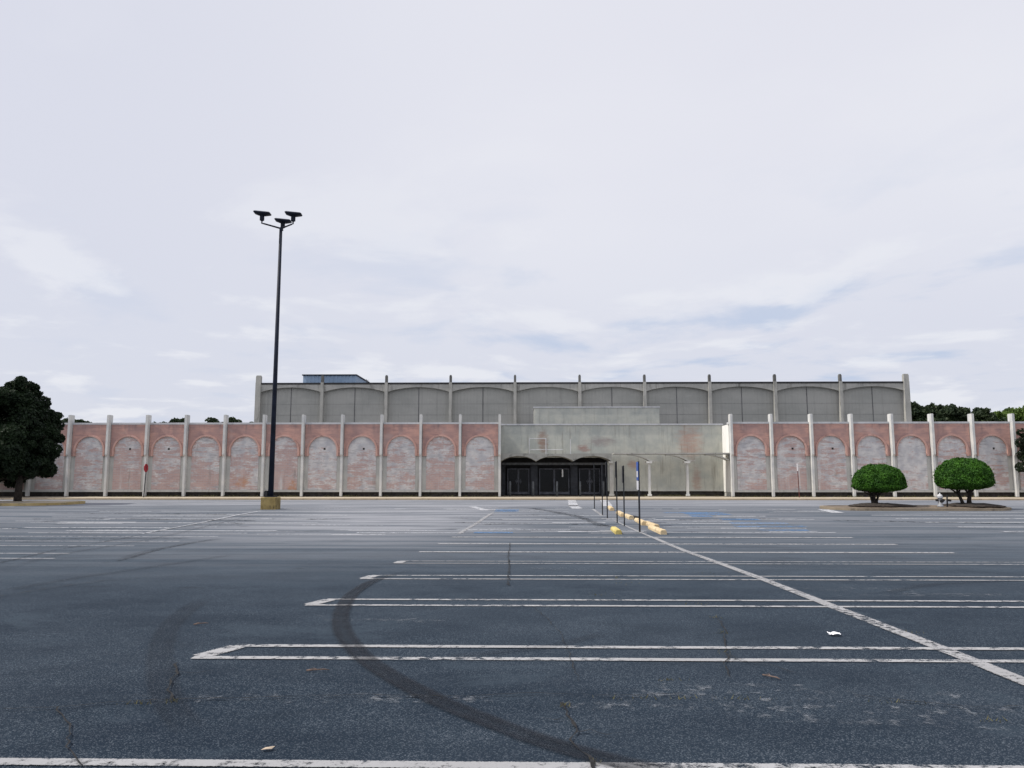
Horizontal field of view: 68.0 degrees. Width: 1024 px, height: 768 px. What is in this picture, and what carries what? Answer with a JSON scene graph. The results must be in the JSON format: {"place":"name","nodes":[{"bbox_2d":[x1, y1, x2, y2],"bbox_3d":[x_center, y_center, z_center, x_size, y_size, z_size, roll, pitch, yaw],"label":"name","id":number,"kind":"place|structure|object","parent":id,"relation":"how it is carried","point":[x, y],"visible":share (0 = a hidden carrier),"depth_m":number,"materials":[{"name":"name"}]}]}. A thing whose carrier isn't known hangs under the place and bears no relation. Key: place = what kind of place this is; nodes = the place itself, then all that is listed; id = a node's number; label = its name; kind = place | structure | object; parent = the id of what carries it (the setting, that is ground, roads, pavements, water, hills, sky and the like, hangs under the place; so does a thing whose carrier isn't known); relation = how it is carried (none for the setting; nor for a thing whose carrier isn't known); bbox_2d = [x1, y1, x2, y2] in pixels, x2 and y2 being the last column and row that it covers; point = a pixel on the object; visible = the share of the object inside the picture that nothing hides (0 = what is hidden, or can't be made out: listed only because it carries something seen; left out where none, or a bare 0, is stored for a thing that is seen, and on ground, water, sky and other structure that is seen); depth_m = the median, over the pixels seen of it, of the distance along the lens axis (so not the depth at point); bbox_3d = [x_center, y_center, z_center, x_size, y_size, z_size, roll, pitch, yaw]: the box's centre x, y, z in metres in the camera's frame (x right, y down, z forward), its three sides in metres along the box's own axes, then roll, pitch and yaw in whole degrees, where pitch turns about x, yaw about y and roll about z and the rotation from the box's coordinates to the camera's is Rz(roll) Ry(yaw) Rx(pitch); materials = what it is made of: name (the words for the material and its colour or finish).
{"place":"outdoors","nodes":[
{"label":"outdoors","id":0,"kind":"place"},
{"bbox_2d":[306,668,328,670],"bbox_3d":[-1.497,2.203,5.848,0.177,0.020,0.037,0,-7,2],"label":"twig","id":1,"kind":"object","parent":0,"point":[311,669],"visible":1,"depth_m":5.84,"materials":[{"name":"brown plant"}]},
{"bbox_2d":[0,500,1023,767],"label":"parking lot","id":2,"kind":"structure","parent":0,"point":[92,620],"depth_m":7.29,"materials":[{"name":"grey asphalt"}]},
{"bbox_2d":[0,501,84,505],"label":"traffic island kerb","id":3,"kind":"structure","parent":2,"relation":"on","point":[36,504],"depth_m":41.95,"materials":[{"name":"beige concrete"}]},
{"bbox_2d":[0,501,79,502],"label":"traffic island","id":4,"kind":"structure","parent":3,"relation":"on","point":[35,501],"depth_m":43.17,"materials":[{"name":"concrete"}]},
{"bbox_2d":[0,376,65,500],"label":"oak tree","id":5,"kind":"object","parent":4,"relation":"on","point":[32,426],"visible":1,"depth_m":43.26,"materials":[{"name":"green plant"}]},
{"bbox_2d":[253,210,301,509],"bbox_3d":[-12.120,-1.217,38.888,2.514,15.443,1.846,0,-7,1],"label":"parking lot lamp","id":6,"kind":"object","parent":2,"relation":"on","point":[270,500],"visible":0.93,"depth_m":38.15,"materials":[{"name":"black metal"}]},
{"bbox_2d":[333,580,650,767],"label":"tyre skid mark","id":7,"kind":"object","parent":2,"relation":"on","point":[434,692],"visible":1,"depth_m":4.81,"materials":[{"name":"black rubber"}]},
{"bbox_2d":[1,543,1017,767],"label":"asphalt cracks","id":8,"kind":"object","parent":2,"relation":"on","point":[592,762],"visible":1,"depth_m":5.10,"materials":[{"name":"black asphalt"}]},
{"bbox_2d":[0,537,1023,767],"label":"parking lines","id":9,"kind":"object","parent":2,"relation":"on","point":[279,763],"visible":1,"depth_m":6.24,"materials":[{"name":"white paint"}]},
{"bbox_2d":[0,498,1023,499],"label":"kerb","id":10,"kind":"structure","parent":2,"relation":"on","point":[491,499],"depth_m":54.04,"materials":[{"name":"concrete"}]},
{"bbox_2d":[0,500,1023,558],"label":"faded parking lines","id":11,"kind":"object","parent":2,"relation":"on","point":[570,504],"visible":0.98,"depth_m":26.58,"materials":[{"name":"white paint"}]},
{"bbox_2d":[126,519,1022,765],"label":"weeds","id":12,"kind":"object","parent":2,"relation":"on","point":[632,696],"visible":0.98,"depth_m":5.13,"materials":[{"name":"green plant"}]},
{"bbox_2d":[593,463,594,508],"bbox_3d":[4.135,5.162,38.160,0.044,2.393,0.044,-3,-8,26],"label":"sign post","id":13,"kind":"object","parent":2,"relation":"on","point":[594,487],"visible":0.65,"depth_m":38.13,"materials":[{"name":"metal"}]},
{"bbox_2d":[601,463,602,514],"bbox_3d":[3.880,4.564,32.636,0.044,2.343,0.044,-3,-8,26],"label":"sign post","id":14,"kind":"object","parent":2,"relation":"on","point":[602,487],"visible":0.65,"depth_m":32.64,"materials":[{"name":"metal"}]},
{"bbox_2d":[605,462,607,517],"bbox_3d":[3.868,4.376,30.991,0.073,2.387,0.300,0,-7,4],"label":"sign post","id":15,"kind":"object","parent":2,"relation":"on","point":[606,486],"visible":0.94,"depth_m":31.00,"materials":[{"name":"metal"}]},
{"bbox_2d":[610,526,621,533],"bbox_3d":[3.390,4.790,24.734,0.217,0.199,1.665,0,-7,2],"label":"wheel stop","id":16,"kind":"object","parent":2,"relation":"on","point":[614,530],"visible":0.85,"depth_m":24.18,"materials":[{"name":"yellow concrete"}]},
{"bbox_2d":[615,461,617,522],"bbox_3d":[3.960,4.144,28.767,0.072,2.415,0.300,0,-7,4],"label":"sign post","id":17,"kind":"object","parent":2,"relation":"on","point":[616,491],"visible":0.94,"depth_m":28.73,"materials":[{"name":"metal"}]},
{"bbox_2d":[622,466,624,525],"bbox_3d":[4.028,4.080,27.381,0.072,2.261,0.300,0,-7,4],"label":"sign post","id":18,"kind":"object","parent":2,"relation":"on","point":[623,493],"visible":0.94,"depth_m":27.37,"materials":[{"name":"metal"}]},
{"bbox_2d":[625,514,633,519],"bbox_3d":[4.758,5.439,31.032,0.216,0.198,1.701,0,-7,0],"label":"wheel stop","id":19,"kind":"object","parent":2,"relation":"on","point":[628,516],"visible":0.77,"depth_m":30.26,"materials":[{"name":"concrete"}]},
{"bbox_2d":[636,461,640,531],"bbox_3d":[4.150,3.735,24.834,0.084,2.398,0.300,0,-7,1],"label":"sign post","id":20,"kind":"object","parent":2,"relation":"on","point":[638,475],"visible":0.96,"depth_m":24.83,"materials":[{"name":"metal"}]},
{"bbox_2d":[634,518,646,524],"bbox_3d":[4.841,5.197,28.570,0.217,0.199,2.147,0,-7,2],"label":"wheel stop","id":21,"kind":"object","parent":2,"relation":"on","point":[643,522],"visible":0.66,"depth_m":27.92,"materials":[{"name":"concrete"}]},
{"bbox_2d":[475,509,808,532],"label":"accessible stall markings","id":22,"kind":"object","parent":2,"relation":"on","point":[691,513],"visible":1,"depth_m":30.05,"materials":[{"name":"blue paint"}]},
{"bbox_2d":[646,521,659,527],"bbox_3d":[4.970,5.051,27.138,0.218,0.199,2.082,0,-7,0],"label":"wheel stop","id":23,"kind":"object","parent":2,"relation":"on","point":[648,523],"visible":0.52,"depth_m":26.67,"materials":[{"name":"concrete"}]},
{"bbox_2d":[648,525,666,534],"bbox_3d":[4.773,4.815,24.971,0.217,0.199,2.287,0,-7,0],"label":"wheel stop","id":24,"kind":"object","parent":2,"relation":"on","point":[660,531],"visible":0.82,"depth_m":24.44,"materials":[{"name":"concrete"}]},
{"bbox_2d":[458,509,1023,684],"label":"line","id":25,"kind":"object","parent":2,"relation":"on","point":[992,668],"visible":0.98,"depth_m":7.43,"materials":[{"name":"white paint"}]},
{"bbox_2d":[819,505,1011,510],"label":"traffic island kerb","id":26,"kind":"structure","parent":2,"relation":"on","point":[922,509],"depth_m":35.83,"materials":[{"name":"beige concrete"}]},
{"bbox_2d":[826,505,1004,507],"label":"traffic island","id":27,"kind":"structure","parent":26,"relation":"on","point":[917,506],"depth_m":36.63,"materials":[{"name":"concrete"}]},
{"bbox_2d":[848,503,915,507],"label":"mulch","id":28,"kind":"object","parent":27,"relation":"on","point":[883,505],"visible":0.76,"depth_m":36.78,"materials":[{"name":"brown soil"}]},
{"bbox_2d":[851,462,907,502],"bbox_3d":[18.206,5.022,37.677,2.706,2.242,2.522,0,-7,1],"label":"topiary tree","id":29,"kind":"object","parent":28,"relation":"on","point":[874,479],"visible":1,"depth_m":36.95,"materials":[{"name":"green plant"}]},
{"bbox_2d":[935,493,944,506],"bbox_3d":[20.730,5.608,36.706,0.400,0.665,0.350,0,-7,1],"label":"fire hydrant","id":30,"kind":"object","parent":27,"relation":"on","point":[940,500],"visible":1,"depth_m":36.65,"materials":[{"name":"silver metal"}]},
{"bbox_2d":[946,495,951,506],"bbox_3d":[21.177,5.660,36.780,0.200,0.582,0.145,0,-7,1],"label":"valve post","id":31,"kind":"object","parent":27,"relation":"on","point":[947,500],"visible":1,"depth_m":36.78,"materials":[{"name":"black metal"}]},
{"bbox_2d":[943,503,1005,507],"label":"mulch","id":32,"kind":"object","parent":27,"relation":"on","point":[979,505],"visible":0.69,"depth_m":36.56,"materials":[{"name":"brown soil"}]},
{"bbox_2d":[932,457,995,503],"bbox_3d":[22.435,4.858,37.615,2.838,2.585,2.656,0,-7,1],"label":"topiary tree","id":33,"kind":"object","parent":32,"relation":"on","point":[969,476],"visible":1,"depth_m":36.91,"materials":[{"name":"green plant"}]},
{"bbox_2d":[0,496,1023,499],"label":"sidewalk","id":34,"kind":"structure","parent":0,"point":[512,497],"depth_m":56.39,"materials":[{"name":"concrete"}]},
{"bbox_2d":[0,477,34,488],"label":"oak tree","id":35,"kind":"object","parent":34,"relation":"on","point":[9,484],"visible":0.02,"depth_m":57.80,"materials":[{"name":"green plant"}]},
{"bbox_2d":[143,464,147,496],"bbox_3d":[-27.558,7.249,56.921,0.156,2.492,0.610,0,-7,1],"label":"red sign","id":36,"kind":"object","parent":34,"relation":"on","point":[145,467],"visible":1,"depth_m":56.93,"materials":[{"name":"metal"}]},
{"bbox_2d":[509,481,510,495],"bbox_3d":[-0.149,8.228,59.555,0.164,1.186,0.164,0,-7,1],"label":"bollard","id":37,"kind":"object","parent":34,"relation":"on","point":[509,488],"visible":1,"depth_m":59.49,"materials":[{"name":"grey metal"}]},
{"bbox_2d":[532,481,533,495],"bbox_3d":[1.658,8.224,59.521,0.164,1.186,0.164,0,-7,1],"label":"bollard","id":38,"kind":"object","parent":34,"relation":"on","point":[532,488],"visible":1,"depth_m":59.45,"materials":[{"name":"grey metal"}]},
{"bbox_2d":[85,494,1021,496],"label":"wall foot weeds","id":39,"kind":"object","parent":34,"relation":"on","point":[482,496],"depth_m":58.29,"materials":[{"name":"green plant"}]},
{"bbox_2d":[556,481,557,495],"bbox_3d":[3.530,8.220,59.485,0.164,1.186,0.164,0,-7,1],"label":"bollard","id":40,"kind":"object","parent":34,"relation":"on","point":[556,488],"visible":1,"depth_m":59.42,"materials":[{"name":"grey metal"}]},
{"bbox_2d":[579,481,580,495],"bbox_3d":[5.332,8.216,59.451,0.164,1.186,0.164,0,-7,1],"label":"bollard","id":41,"kind":"object","parent":34,"relation":"on","point":[579,488],"visible":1,"depth_m":59.38,"materials":[{"name":"grey metal"}]},
{"bbox_2d":[797,464,799,497],"bbox_3d":[21.273,7.168,56.333,0.104,2.508,0.230,0,-7,1],"label":"edge on sign","id":42,"kind":"object","parent":34,"relation":"on","point":[798,480],"visible":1,"depth_m":56.31,"materials":[{"name":"silver metal"}]},
{"bbox_2d":[1014,428,1023,472],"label":"tree","id":43,"kind":"object","parent":34,"relation":"on","point":[1020,456],"visible":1,"depth_m":56.08,"materials":[{"name":"green plant"}]},
{"bbox_2d":[0,0,1023,422],"label":"sky","id":44,"kind":"structure","parent":0,"point":[482,190],"materials":[{"name":"white"}]},
{"bbox_3d":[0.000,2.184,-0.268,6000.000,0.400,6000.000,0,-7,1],"label":"ground","id":45,"kind":"structure","parent":0,"visible":0},
{"bbox_2d":[75,419,91,422],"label":"background tree","id":46,"kind":"object","parent":45,"relation":"on","point":[79,421],"visible":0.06,"depth_m":111.54,"materials":[{"name":"green plant"}]},
{"bbox_2d":[152,417,184,422],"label":"background tree","id":47,"kind":"object","parent":45,"relation":"on","point":[177,420],"visible":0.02,"depth_m":114.88,"materials":[{"name":"green plant"}]},
{"bbox_2d":[205,417,222,422],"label":"background tree","id":48,"kind":"object","parent":45,"relation":"on","point":[211,420],"visible":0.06,"depth_m":109.98,"materials":[{"name":"green plant"}]},
{"bbox_2d":[229,417,253,422],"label":"background tree","id":49,"kind":"object","parent":45,"relation":"on","point":[233,420],"visible":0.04,"depth_m":106.14,"materials":[{"name":"green plant"}]},
{"bbox_2d":[0,374,1023,496],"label":"department store","id":50,"kind":"structure","parent":45,"relation":"on","point":[470,439],"depth_m":59.06,"materials":[{"name":"paint"}]},
{"bbox_2d":[302,374,369,382],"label":"rooftop unit","id":51,"kind":"object","parent":50,"relation":"on","point":[334,378],"visible":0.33,"depth_m":73.80,"materials":[{"name":"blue metal"}]},
{"bbox_2d":[507,468,529,494],"bbox_3d":[0.524,7.993,62.215,1.831,2.131,0.152,0,-7,1],"label":"door","id":52,"kind":"structure","parent":50,"relation":"in","point":[519,478],"depth_m":62.24,"materials":[{"name":"glass"}]},
{"bbox_2d":[529,438,570,453],"bbox_3d":[3.025,4.960,60.600,3.351,1.289,0.070,0,-7,1],"label":"leftover framework","id":53,"kind":"object","parent":50,"relation":"on","point":[546,449],"visible":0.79,"depth_m":60.57,"materials":[{"name":"paint"}]},
{"bbox_2d":[539,468,569,494],"bbox_3d":[3.462,7.990,62.193,2.488,2.131,0.085,0,-7,1],"label":"door","id":54,"kind":"structure","parent":50,"relation":"in","point":[548,477],"depth_m":62.20,"materials":[{"name":"glass"}]},
{"bbox_2d":[579,468,599,494],"bbox_3d":[6.355,7.979,62.104,1.746,2.131,0.152,0,-7,1],"label":"door","id":55,"kind":"structure","parent":50,"relation":"in","point":[586,475],"depth_m":62.14,"materials":[{"name":"glass"}]},
{"bbox_2d":[911,401,928,421],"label":"background tree","id":56,"kind":"object","parent":45,"relation":"on","point":[918,411],"visible":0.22,"depth_m":107.87,"materials":[{"name":"green plant"}]},
{"bbox_2d":[914,402,947,421],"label":"background tree","id":57,"kind":"object","parent":45,"relation":"on","point":[933,409],"visible":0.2,"depth_m":107.66,"materials":[{"name":"green plant"}]},
{"bbox_2d":[925,403,976,421],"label":"background tree","id":58,"kind":"object","parent":45,"relation":"on","point":[952,412],"visible":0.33,"depth_m":103.91,"materials":[{"name":"green plant"}]},
{"bbox_2d":[972,407,1007,421],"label":"background tree","id":59,"kind":"object","parent":45,"relation":"on","point":[981,416],"visible":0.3,"depth_m":106.46,"materials":[{"name":"green plant"}]},
{"bbox_2d":[990,410,1009,420],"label":"background tree","id":60,"kind":"object","parent":45,"relation":"on","point":[1000,414],"visible":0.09,"depth_m":108.70,"materials":[{"name":"green plant"}]},
{"bbox_2d":[1002,407,1020,420],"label":"background tree","id":61,"kind":"object","parent":45,"relation":"on","point":[1007,410],"visible":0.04,"depth_m":112.10,"materials":[{"name":"green plant"}]},
{"bbox_2d":[1010,405,1023,420],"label":"background tree","id":62,"kind":"object","parent":45,"relation":"on","point":[1020,414],"visible":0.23,"depth_m":111.01,"materials":[{"name":"green plant"}]}
]}

